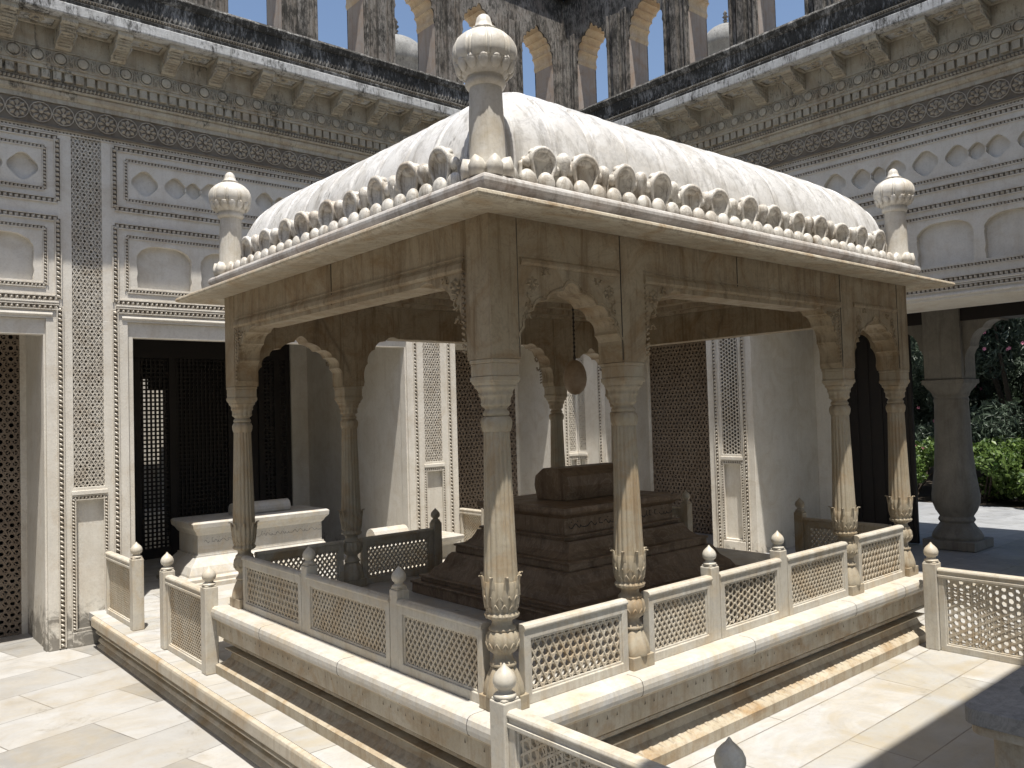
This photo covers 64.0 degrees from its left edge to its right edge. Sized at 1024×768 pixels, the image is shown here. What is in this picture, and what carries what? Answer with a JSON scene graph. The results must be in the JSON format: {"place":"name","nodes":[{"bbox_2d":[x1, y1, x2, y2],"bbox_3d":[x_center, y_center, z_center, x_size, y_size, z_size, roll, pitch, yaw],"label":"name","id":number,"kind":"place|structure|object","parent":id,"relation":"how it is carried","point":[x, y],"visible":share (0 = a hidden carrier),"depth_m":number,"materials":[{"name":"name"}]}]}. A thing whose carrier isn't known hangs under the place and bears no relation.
{"place":"outdoors","nodes":[
{"label":"outdoors","id":0,"kind":"place"},
{"bbox_2d":[0,536,168,600],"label":"room floor","id":1,"kind":"structure","parent":0,"point":[11,581],"depth_m":12.36,"materials":[{"name":"grey stone"}]},
{"bbox_2d":[0,600,258,767],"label":"courtyard floor","id":2,"kind":"structure","parent":0,"point":[90,706],"depth_m":6.44,"materials":[{"name":"stone"}]},
{"bbox_2d":[0,0,578,651],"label":"courtyard wall","id":3,"kind":"structure","parent":2,"relation":"on","point":[132,132],"depth_m":9.55,"materials":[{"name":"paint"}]},
{"bbox_2d":[145,508,164,536],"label":"yard","id":4,"kind":"structure","parent":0,"point":[154,522],"depth_m":17.92,"materials":[{"name":"stone"}]},
{"bbox_2d":[143,379,163,508],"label":"wall","id":5,"kind":"structure","parent":4,"relation":"on","point":[153,433],"depth_m":21.00,"materials":[{"name":"paint"}]},
{"bbox_2d":[395,18,417,69],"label":"roof dome","id":6,"kind":"structure","parent":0,"point":[406,47],"depth_m":15.10,"materials":[{"name":"grey stone"}]},
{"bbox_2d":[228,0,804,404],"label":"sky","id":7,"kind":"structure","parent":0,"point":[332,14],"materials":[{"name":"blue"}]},
{"bbox_2d":[89,536,1023,767],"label":"platform floor","id":8,"kind":"structure","parent":0,"point":[906,709],"depth_m":5.22,"materials":[{"name":"stone"}]},
{"bbox_2d":[105,542,144,630],"bbox_3d":[-3.930,1.971,8.271,0.109,0.839,1.029,0,-3,-41],"label":"platform railing","id":9,"kind":"object","parent":8,"relation":"on","point":[124,590],"visible":1,"depth_m":8.12,"materials":[{"name":"stone"}]},
{"bbox_2d":[159,552,218,674],"bbox_3d":[-2.719,1.885,6.861,0.109,0.839,1.109,0,-3,-41],"label":"platform railing","id":10,"kind":"object","parent":8,"relation":"on","point":[188,629],"visible":1,"depth_m":6.78,"materials":[{"name":"stone"}]},
{"bbox_2d":[91,616,330,767],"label":"platform edge","id":11,"kind":"object","parent":8,"relation":"attached to","point":[252,739],"visible":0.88,"depth_m":6.12,"materials":[{"name":"beige stone"}]},
{"bbox_2d":[156,498,344,585],"bbox_3d":[-3.416,2.006,10.774,2.100,0.917,1.100,0,-3,-41],"label":"cenotaph","id":12,"kind":"object","parent":8,"relation":"on","point":[205,541],"visible":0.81,"depth_m":10.41,"materials":[{"name":"white stone"}]},
{"bbox_2d":[334,524,463,577],"bbox_3d":[-1.266,2.031,9.880,1.600,0.678,0.850,0,-3,-41],"label":"cenotaph","id":13,"kind":"object","parent":8,"relation":"on","point":[449,539],"visible":0.17,"depth_m":9.73,"materials":[{"name":"white stone"}]},
{"bbox_2d":[459,499,483,541],"bbox_3d":[0.258,1.943,10.716,0.109,0.824,3.034,0,-3,-41],"label":"platform railing","id":14,"kind":"object","parent":8,"relation":"on","point":[468,517],"visible":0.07,"depth_m":11.70,"materials":[{"name":"stone"}]},
{"bbox_2d":[175,14,954,767],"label":"marble canopy","id":15,"kind":"object","parent":8,"relation":"on","point":[493,226],"visible":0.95,"depth_m":5.04,"materials":[{"name":"white stone"}]},
{"bbox_2d":[254,508,442,583],"bbox_3d":[-0.438,1.452,7.879,4.211,0.585,0.087,0,-3,-41],"label":"canopy railing","id":16,"kind":"object","parent":15,"relation":"on","point":[431,536],"visible":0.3,"depth_m":7.24,"materials":[{"name":"beige stone"}]},
{"bbox_2d":[241,546,490,702],"bbox_3d":[-1.088,1.377,5.237,0.098,0.585,2.982,0,-3,-41],"label":"canopy railing","id":17,"kind":"object","parent":15,"relation":"on","point":[396,628],"visible":0.98,"depth_m":4.85,"materials":[{"name":"stone"}]},
{"bbox_2d":[563,307,586,394],"bbox_3d":[0.506,-0.399,6.714,0.192,0.975,0.192,0,-3,-41],"label":"hanging egg","id":18,"kind":"object","parent":15,"relation":"hanging from","point":[575,378],"visible":0.82,"depth_m":6.64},
{"bbox_2d":[410,462,753,634],"bbox_3d":[0.564,1.173,6.721,2.087,0.999,1.927,0,-3,-41],"label":"cenotaph","id":19,"kind":"object","parent":15,"relation":"on","point":[564,524],"visible":0.73,"depth_m":6.23,"materials":[{"name":"brown stone"}]},
{"bbox_2d":[516,525,904,703],"bbox_3d":[1.633,1.306,5.466,4.211,0.585,0.098,0,-3,-41],"label":"canopy railing","id":20,"kind":"object","parent":15,"relation":"on","point":[800,581],"visible":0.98,"depth_m":5.04,"materials":[{"name":"stone"}]},
{"bbox_2d":[672,490,891,552],"bbox_3d":[2.260,1.381,8.111,0.087,0.585,2.982,0,-3,-41],"label":"canopy railing","id":21,"kind":"object","parent":15,"relation":"on","point":[804,525],"visible":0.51,"depth_m":7.55,"materials":[{"name":"beige stone"}]},
{"bbox_2d":[490,663,745,767],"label":"platform railing","id":22,"kind":"object","parent":8,"relation":"on","point":[515,729],"visible":1,"depth_m":3.52,"materials":[{"name":"stone"}]},
{"bbox_2d":[922,542,1023,665],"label":"platform railing","id":23,"kind":"object","parent":8,"relation":"on","point":[937,600],"visible":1,"depth_m":6.34,"materials":[{"name":"stone"}]},
{"bbox_2d":[965,666,1023,767],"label":"stone pedestal","id":24,"kind":"object","parent":8,"relation":"on","point":[995,711],"visible":1,"depth_m":3.56,"materials":[{"name":"grey stone"}]},
{"bbox_2d":[707,11,728,55],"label":"roof dome","id":25,"kind":"structure","parent":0,"point":[718,38],"depth_m":14.71,"materials":[{"name":"grey stone"}]},
{"bbox_2d":[694,522,1023,576],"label":"veranda floor","id":26,"kind":"structure","parent":0,"point":[1004,555],"depth_m":10.36,"materials":[{"name":"grey stone"}]},
{"bbox_2d":[563,0,1023,552],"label":"courtyard wall","id":27,"kind":"structure","parent":26,"relation":"on","point":[855,100],"depth_m":10.92,"materials":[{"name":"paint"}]},
{"bbox_2d":[847,335,919,543],"bbox_3d":[5.291,0.724,11.751,0.075,3.020,0.935,0,-3,-41],"label":"dark door","id":28,"kind":"structure","parent":27,"relation":"in","point":[867,401],"depth_m":11.80,"materials":[{"name":"brown wood"}]},
{"bbox_2d":[918,502,1023,538],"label":"garden path","id":29,"kind":"structure","parent":0,"point":[1000,521],"depth_m":13.66,"materials":[{"name":"grey stone"}]},
{"bbox_2d":[918,467,1023,507],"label":"garden bed","id":30,"kind":"object","parent":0,"point":[924,495],"depth_m":16.98,"materials":[{"name":"soil"}]},
{"bbox_2d":[912,362,933,439],"bbox_3d":[8.784,0.137,19.524,3.156,4.662,3.530,-2,-2,8],"label":"oleander","id":31,"kind":"object","parent":30,"relation":"on","point":[917,384],"visible":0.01,"depth_m":18.56,"materials":[{"name":"green plant"}]},
{"bbox_2d":[915,439,933,494],"bbox_3d":[8.494,1.733,17.099,1.796,1.318,1.753,-3,-2,23],"label":"garden bush","id":32,"kind":"object","parent":30,"relation":"on","point":[923,463],"visible":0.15,"depth_m":16.61,"materials":[{"name":"green plant"}]},
{"bbox_2d":[910,318,1023,448],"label":"oleander","id":33,"kind":"object","parent":30,"relation":"on","point":[924,428],"visible":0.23,"depth_m":17.51,"materials":[{"name":"green plant"}]},
{"bbox_2d":[917,317,1023,434],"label":"garden tree","id":34,"kind":"object","parent":30,"relation":"on","point":[1018,395],"visible":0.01,"depth_m":19.48,"materials":[{"name":"green plant"}]},
{"bbox_2d":[921,434,1023,502],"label":"garden bush","id":35,"kind":"object","parent":30,"relation":"on","point":[1001,483],"visible":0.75,"depth_m":15.52,"materials":[{"name":"green plant"}]},
{"bbox_2d":[968,317,1023,456],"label":"oleander","id":36,"kind":"object","parent":30,"relation":"on","point":[1009,420],"visible":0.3,"depth_m":16.71,"materials":[{"name":"green plant"}]},
{"bbox_2d":[1002,437,1023,500],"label":"garden bush","id":37,"kind":"object","parent":30,"relation":"on","point":[1017,445],"visible":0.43,"depth_m":15.57,"materials":[{"name":"green plant"}]},
{"bbox_2d":[1006,332,1023,370],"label":"oleander","id":38,"kind":"object","parent":30,"relation":"on","point":[1020,351],"visible":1,"depth_m":16.44,"materials":[{"name":"green plant"}]}
]}

